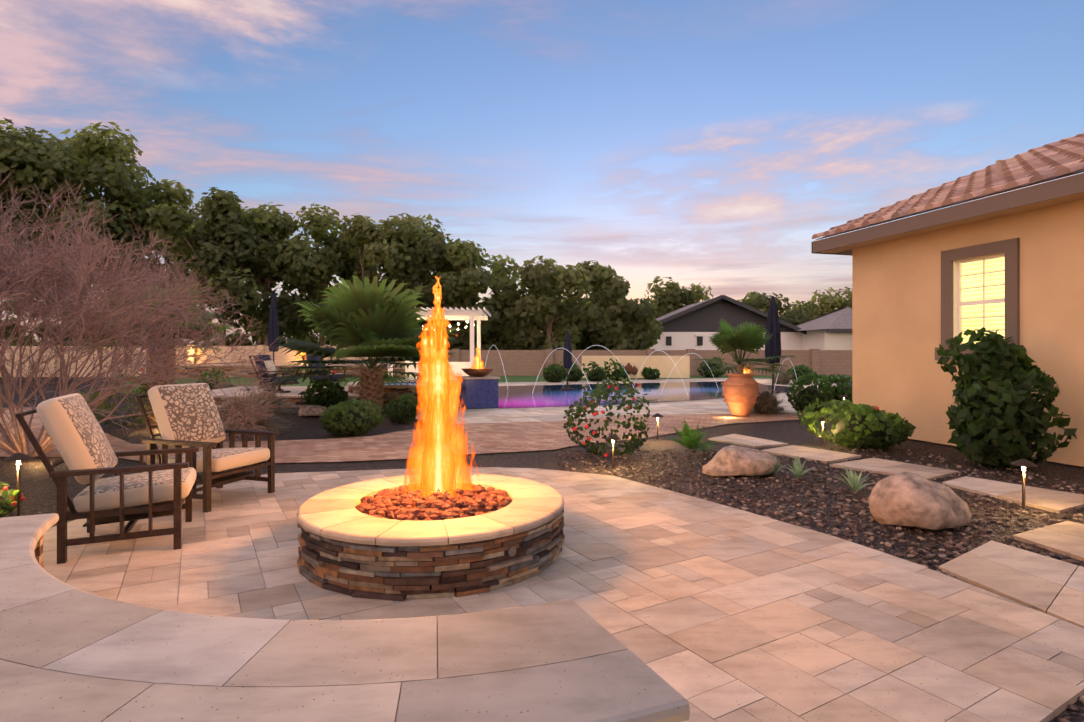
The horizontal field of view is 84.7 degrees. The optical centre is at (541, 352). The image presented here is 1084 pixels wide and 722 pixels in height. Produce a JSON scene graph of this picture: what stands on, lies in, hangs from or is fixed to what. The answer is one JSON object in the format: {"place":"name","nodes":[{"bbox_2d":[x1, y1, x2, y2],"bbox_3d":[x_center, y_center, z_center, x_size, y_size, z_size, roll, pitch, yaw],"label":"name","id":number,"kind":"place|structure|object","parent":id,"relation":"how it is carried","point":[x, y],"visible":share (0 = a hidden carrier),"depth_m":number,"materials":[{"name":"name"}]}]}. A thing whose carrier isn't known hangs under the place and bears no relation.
{"place":"outdoors","nodes":[
{"label":"outdoors","id":0,"kind":"place"},
{"bbox_2d":[213,397,361,407],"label":"boulders","id":1,"kind":"object","parent":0,"point":[297,401],"visible":0.21,"depth_m":15.34,"materials":[{"name":"beige stone"}]},
{"bbox_2d":[355,483,511,520],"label":"lava rocks","id":2,"kind":"object","parent":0,"point":[410,505],"visible":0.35,"depth_m":4.08,"materials":[{"name":"brown stone"}]},
{"bbox_2d":[394,276,478,499],"bbox_3d":[-0.755,0.264,4.333,1.069,1.640,1.001,0,0,-2],"label":"flame","id":3,"kind":"object","parent":2,"relation":"on","point":[436,460],"visible":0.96,"depth_m":4.31,"materials":[{"name":"orange"}]},
{"bbox_2d":[118,375,851,392],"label":"lawn turf","id":4,"kind":"structure","parent":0,"point":[502,379],"depth_m":31.77,"materials":[{"name":"green plant"}]},
{"bbox_2d":[146,366,404,376],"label":"lawn","id":5,"kind":"structure","parent":4,"relation":"on","point":[347,373],"depth_m":34.07,"materials":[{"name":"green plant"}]},
{"bbox_2d":[146,365,402,365],"bbox_3d":[-15.264,0.751,34.646,14.722,0.070,1.300,0,0,-2],"label":"wall cap","id":6,"kind":"object","parent":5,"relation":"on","point":[282,365],"visible":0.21,"depth_m":34.01,"materials":[{"name":"beige concrete"}]},
{"bbox_2d":[0,117,851,349],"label":"tree row","id":7,"kind":"object","parent":4,"relation":"on","point":[416,250],"depth_m":41.16,"materials":[{"name":"green plant"}]},
{"bbox_2d":[388,307,490,379],"bbox_3d":[-4.637,-0.162,25.049,4.725,3.165,4.400,0,0,-2],"label":"pergola","id":8,"kind":"object","parent":4,"relation":"on","point":[472,315],"depth_m":26.09,"materials":[{"name":"white paint"}]},
{"bbox_2d":[410,349,851,375],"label":"boundary wall","id":9,"kind":"structure","parent":4,"relation":"on","point":[531,362],"depth_m":37.13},
{"bbox_2d":[582,356,689,377],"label":"boundary wall","id":10,"kind":"structure","parent":4,"relation":"on","point":[664,365],"depth_m":33.16,"materials":[{"name":"beige paint"}]},
{"bbox_2d":[623,363,637,374],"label":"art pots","id":11,"kind":"object","parent":10,"relation":"attached to","point":[631,369],"depth_m":32.98,"materials":[{"name":"ceramic"}]},
{"bbox_2d":[0,377,1083,721],"bbox_3d":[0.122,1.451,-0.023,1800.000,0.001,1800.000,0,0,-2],"label":"gravel ground","id":12,"kind":"structure","parent":0,"point":[38,487],"depth_m":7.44,"materials":[{"name":"brown gravel"}]},
{"bbox_2d":[4,453,32,515],"bbox_3d":[-4.530,1.143,5.144,0.190,0.555,0.185,0,0,-2],"label":"path light","id":13,"kind":"object","parent":12,"relation":"on","point":[17,457],"visible":0.94,"depth_m":5.13,"materials":[{"name":"brown metal"}]},
{"bbox_2d":[0,172,282,458],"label":"bare shrub","id":14,"kind":"object","parent":12,"relation":"on","point":[23,262],"visible":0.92,"depth_m":8.08,"materials":[{"name":"brown plant"}]},
{"bbox_2d":[0,345,404,376],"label":"boundary wall","id":15,"kind":"structure","parent":12,"relation":"on","point":[282,358],"depth_m":35.29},
{"bbox_2d":[293,351,305,359],"bbox_3d":[-14.334,0.055,35.523,1.088,1.096,0.234,0,0,-2],"label":"flame","id":16,"kind":"object","parent":15,"relation":"attached to","point":[300,355],"visible":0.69,"depth_m":35.49,"materials":[{"name":"yellow"}]},
{"bbox_2d":[211,386,360,397],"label":"lounge deck top","id":17,"kind":"structure","parent":12,"relation":"on","point":[295,390],"depth_m":16.67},
{"bbox_2d":[264,292,282,390],"bbox_3d":[-7.834,-0.324,17.354,0.520,2.890,0.520,0,0,-2],"label":"patio umbrella","id":18,"kind":"object","parent":17,"relation":"on","point":[273,330],"visible":0.83,"depth_m":17.27,"materials":[{"name":"blue fabric"}]},
{"bbox_2d":[249,355,299,392],"bbox_3d":[-7.492,0.591,16.681,1.098,1.060,0.790,0,0,6],"label":"lounge chair","id":19,"kind":"object","parent":17,"relation":"on","point":[265,375],"visible":0.54,"depth_m":16.42,"materials":[{"name":"brown metal"}]},
{"bbox_2d":[264,360,275,373],"bbox_3d":[-7.667,0.421,16.758,0.242,0.395,0.450,0,0,-2],"label":"chair cushion","id":20,"kind":"object","parent":19,"relation":"on","point":[268,364],"visible":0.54,"depth_m":16.62,"materials":[{"name":"white fabric"}]},
{"bbox_2d":[302,355,346,388],"bbox_3d":[-6.627,0.591,18.133,1.098,1.060,0.790,0,0,18],"label":"lounge chair","id":21,"kind":"object","parent":17,"relation":"on","point":[332,378],"visible":0.33,"depth_m":17.94,"materials":[{"name":"brown metal"}]},
{"bbox_2d":[298,405,326,416],"bbox_3d":[-5.149,1.306,13.432,0.656,0.251,0.469,0,0,-2],"label":"boulder","id":22,"kind":"object","parent":12,"relation":"on","point":[311,410],"visible":0.83,"depth_m":13.27,"materials":[{"name":"beige stone"}]},
{"bbox_2d":[0,407,815,463],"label":"walkway pavers","id":23,"kind":"object","parent":12,"relation":"on","point":[509,437],"visible":0.39,"depth_m":9.79,"materials":[{"name":"beige stone"}]},
{"bbox_2d":[721,373,759,415],"bbox_3d":[4.512,0.951,13.509,0.840,0.940,0.840,0,0,-2],"label":"terracotta urn","id":24,"kind":"object","parent":23,"relation":"on","point":[740,392],"visible":0.98,"depth_m":13.24,"materials":[{"name":"orange ceramic"}]},
{"bbox_2d":[58,275,796,425],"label":"palms","id":25,"kind":"object","parent":12,"relation":"on","point":[380,324],"depth_m":13.04,"materials":[{"name":"green plant"}]},
{"bbox_2d":[210,372,796,435],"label":"ornamental grass","id":26,"kind":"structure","parent":12,"relation":"on","point":[768,401],"depth_m":13.68,"materials":[{"name":"plant"}]},
{"bbox_2d":[0,327,1077,516],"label":"shrubs","id":27,"kind":"object","parent":12,"relation":"on","point":[1026,406],"depth_m":8.03,"materials":[{"name":"green plant"}]},
{"bbox_2d":[68,481,1054,711],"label":"paver patio","id":28,"kind":"structure","parent":12,"relation":"on","point":[207,582],"depth_m":3.96,"materials":[{"name":"beige stone"}]},
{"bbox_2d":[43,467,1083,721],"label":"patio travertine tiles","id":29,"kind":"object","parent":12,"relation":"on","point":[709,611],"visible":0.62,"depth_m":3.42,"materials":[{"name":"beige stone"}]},
{"bbox_2d":[35,534,43,567],"bbox_3d":[-1.626,1.208,2.253,4.152,0.421,1.289,0,0,22],"label":"seat wall side","id":30,"kind":"object","parent":29,"relation":"on","point":[39,550],"depth_m":3.43,"materials":[{"name":"beige stone"}]},
{"bbox_2d":[0,513,689,721],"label":"seat wall","id":31,"kind":"structure","parent":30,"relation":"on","point":[69,653],"depth_m":1.79,"materials":[{"name":"beige stone"}]},
{"bbox_2d":[395,617,437,721],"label":"joint","id":32,"kind":"object","parent":31,"relation":"in","point":[437,670],"visible":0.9,"depth_m":1.77,"materials":[{"name":"grey concrete"}]},
{"bbox_2d":[15,393,198,563],"bbox_3d":[-3.199,0.867,4.473,1.005,1.108,0.845,0,0,-25],"label":"chair","id":33,"kind":"object","parent":29,"relation":"on","point":[79,439],"visible":1,"depth_m":4.21,"materials":[{"name":"brown metal"}]},
{"bbox_2d":[136,383,278,512],"bbox_3d":[-3.280,0.867,5.803,1.005,1.108,0.845,0,0,18],"label":"armchair","id":34,"kind":"object","parent":29,"relation":"on","point":[187,416],"visible":0.9,"depth_m":5.68,"materials":[{"name":"fabric"}]},
{"bbox_2d":[297,508,564,600],"bbox_3d":[-0.773,1.266,4.331,1.880,0.305,1.881,0,0,-2],"label":"fire pit base","id":35,"kind":"object","parent":29,"relation":"on","point":[392,573],"visible":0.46,"depth_m":3.49,"materials":[{"name":"brown stone"}]},
{"bbox_2d":[296,473,563,545],"bbox_3d":[-0.775,1.088,4.332,1.876,0.048,1.876,0,0,-2],"label":"fire pit cap","id":36,"kind":"object","parent":35,"relation":"on","point":[334,513],"visible":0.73,"depth_m":3.81,"materials":[{"name":"beige stone"}]},
{"bbox_2d":[507,546,515,556],"bbox_3d":[-0.183,1.211,3.619,0.055,0.060,0.046,0,0,-2],"label":"fire pit knob","id":37,"kind":"object","parent":35,"relation":"attached to","point":[511,552],"visible":0.95,"depth_m":3.61,"materials":[{"name":"silver metal"}]},
{"bbox_2d":[605,434,620,467],"bbox_3d":[0.875,1.213,7.311,0.190,0.415,0.185,0,0,-2],"label":"path light","id":38,"kind":"object","parent":12,"relation":"on","point":[612,437],"visible":1,"depth_m":7.30,"materials":[{"name":"brown metal"}]},
{"bbox_2d":[415,378,835,423],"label":"pool deck","id":39,"kind":"structure","parent":12,"relation":"on","point":[547,414],"depth_m":14.99,"materials":[{"name":"beige stone"}]},
{"bbox_2d":[348,386,419,405],"bbox_3d":[-3.933,1.176,17.369,3.311,0.486,3.312,0,0,-2],"label":"spa ledgestone","id":40,"kind":"object","parent":39,"relation":"on","point":[389,395],"visible":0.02,"depth_m":15.75,"materials":[{"name":"stone"}]},
{"bbox_2d":[347,380,416,387],"bbox_3d":[-3.933,0.901,17.367,3.360,0.060,3.360,0,0,-2],"label":"spa coping","id":41,"kind":"object","parent":40,"relation":"on","point":[390,386],"visible":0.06,"depth_m":15.76,"materials":[{"name":"beige stone"}]},
{"bbox_2d":[385,383,415,384],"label":"spa water","id":42,"kind":"structure","parent":40,"relation":"in","point":[402,384],"depth_m":17.68,"materials":[{"name":"blue liquid"}]},
{"bbox_2d":[459,379,497,408],"bbox_3d":[-1.689,1.051,15.631,0.860,0.740,0.860,0,0,-22],"label":"fire bowl pedestal","id":43,"kind":"object","parent":39,"relation":"on","point":[478,393],"depth_m":15.23,"materials":[{"name":"blue tile"}]},
{"bbox_2d":[456,376,499,378],"bbox_3d":[-1.689,0.656,15.631,0.940,0.050,0.940,0,0,-22],"label":"pedestal cap","id":44,"kind":"object","parent":43,"relation":"on","point":[483,377],"depth_m":15.24,"materials":[{"name":"beige stone"}]},
{"bbox_2d":[461,368,493,376],"bbox_3d":[-1.689,0.526,15.631,0.880,0.210,0.880,0,0,-2],"label":"fire bowl","id":45,"kind":"object","parent":44,"relation":"on","point":[477,372],"depth_m":15.36,"materials":[{"name":"brown metal"}]},
{"bbox_2d":[471,347,483,368],"bbox_3d":[-1.689,0.176,15.631,0.704,0.650,0.610,0,0,-2],"label":"flame","id":46,"kind":"object","parent":45,"relation":"in","point":[478,364],"depth_m":15.63,"materials":[{"name":"orange"}]},
{"bbox_2d":[765,296,781,408],"bbox_3d":[5.766,0.003,14.846,0.520,2.836,0.520,0,0,-2],"label":"umbrella","id":47,"kind":"object","parent":39,"relation":"on","point":[773,347],"visible":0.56,"depth_m":14.74,"materials":[{"name":"blue fabric"}]},
{"bbox_2d":[652,413,663,439],"bbox_3d":[1.882,1.203,9.672,0.190,0.435,0.185,0,0,-2],"label":"path light","id":48,"kind":"object","parent":12,"relation":"on","point":[657,415],"visible":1,"depth_m":9.66,"materials":[{"name":"brown metal"}]},
{"bbox_2d":[668,419,720,452],"bbox_3d":[2.195,1.171,8.436,0.746,0.472,0.848,0,0,-2],"label":"agave plant","id":49,"kind":"object","parent":12,"relation":"on","point":[690,440],"visible":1,"depth_m":8.40,"materials":[{"name":"green plant"}]},
{"bbox_2d":[702,445,778,475],"bbox_3d":[2.340,1.276,7.054,0.914,0.314,0.590,0,0,-2],"label":"boulder","id":50,"kind":"object","parent":12,"relation":"on","point":[732,460],"visible":0.98,"depth_m":6.87,"materials":[{"name":"beige stone"}]},
{"bbox_2d":[650,295,851,349],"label":"neighbour house","id":51,"kind":"structure","parent":12,"relation":"on","point":[694,326],"depth_m":56.38,"materials":[{"name":"white paint"}]},
{"bbox_2d":[770,454,872,491],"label":"agave plants","id":52,"kind":"object","parent":12,"relation":"on","point":[854,481],"visible":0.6,"depth_m":6.15,"materials":[{"name":"green plant"}]},
{"bbox_2d":[817,417,828,443],"bbox_3d":[4.356,1.213,9.223,0.190,0.415,0.185,0,0,-2],"label":"path light","id":53,"kind":"object","parent":12,"relation":"on","point":[822,419],"visible":0.83,"depth_m":9.21,"materials":[{"name":"brown metal"}]},
{"bbox_2d":[708,434,1083,627],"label":"stepping stones","id":54,"kind":"object","parent":12,"relation":"on","point":[1053,587],"visible":0.96,"depth_m":4.31,"materials":[{"name":"beige stone"}]},
{"bbox_2d":[868,472,971,529],"bbox_3d":[3.144,1.220,4.976,0.693,0.428,0.583,0,0,-33],"label":"boulder","id":55,"kind":"object","parent":12,"relation":"on","point":[909,499],"visible":1,"depth_m":4.83,"materials":[{"name":"beige stone"}]},
{"bbox_2d":[852,199,1083,466],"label":"house walls","id":56,"kind":"structure","parent":12,"relation":"on","point":[896,314],"depth_m":9.29,"materials":[{"name":"paint"}]},
{"bbox_2d":[811,173,1083,360],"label":"house trim","id":57,"kind":"structure","parent":56,"relation":"attached to","point":[1055,189],"depth_m":8.45,"materials":[{"name":"brown paint"}]},
{"bbox_2d":[812,133,1083,240],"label":"house roof tiles","id":58,"kind":"object","parent":56,"relation":"on","point":[1052,161],"visible":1,"depth_m":9.53,"materials":[{"name":"brown tile"}]},
{"bbox_2d":[819,192,1083,252],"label":"house soffit","id":59,"kind":"structure","parent":56,"relation":"attached to","point":[1052,202],"depth_m":8.66,"materials":[{"name":"brown paint"}]},
{"bbox_2d":[953,253,1004,343],"bbox_3d":[6.525,-0.739,8.723,0.300,1.320,0.802,0,0,-16],"label":"window frame","id":60,"kind":"object","parent":56,"relation":"in","point":[958,303],"visible":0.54,"depth_m":9.02,"materials":[{"name":"white wood"}]},
{"bbox_2d":[962,257,1004,343],"bbox_3d":[6.497,-0.739,8.715,0.194,1.320,0.776,0,0,-2],"label":"window pane","id":61,"kind":"structure","parent":60,"relation":"in","point":[992,292],"depth_m":8.75,"materials":[{"name":"yellow glass"}]},
{"bbox_2d":[1011,459,1036,508],"bbox_3d":[4.377,1.193,5.402,0.190,0.455,0.185,0,0,-2],"label":"path light","id":62,"kind":"object","parent":12,"relation":"on","point":[1023,463],"visible":1,"depth_m":5.39,"materials":[{"name":"brown metal"}]},
{"bbox_2d":[0,0,1083,345],"label":"sky","id":63,"kind":"structure","parent":0,"point":[708,143],"materials":[{"name":"blue"}]},
{"bbox_2d":[485,345,796,401],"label":"water jets","id":64,"kind":"object","parent":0,"point":[622,366],"visible":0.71,"depth_m":21.55},
{"bbox_2d":[498,381,790,407],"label":"pool water","id":65,"kind":"structure","parent":0,"point":[524,396],"depth_m":20.68,"materials":[{"name":"blue liquid"}]},
{"bbox_2d":[561,331,573,389],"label":"pool umbrella","id":66,"kind":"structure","parent":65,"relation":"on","point":[567,359],"depth_m":22.63,"materials":[{"name":"blue fabric"}]},
{"bbox_2d":[736,362,755,374],"bbox_3d":[10.423,0.876,30.288,1.088,1.096,0.234,0,0,-2],"label":"flame","id":67,"kind":"object","parent":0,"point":[748,371],"visible":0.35,"depth_m":30.27,"materials":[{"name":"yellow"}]},
{"bbox_2d":[996,160,1001,179],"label":"house roof vents","id":68,"kind":"object","parent":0,"point":[998,169],"visible":0.65,"depth_m":9.01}
]}

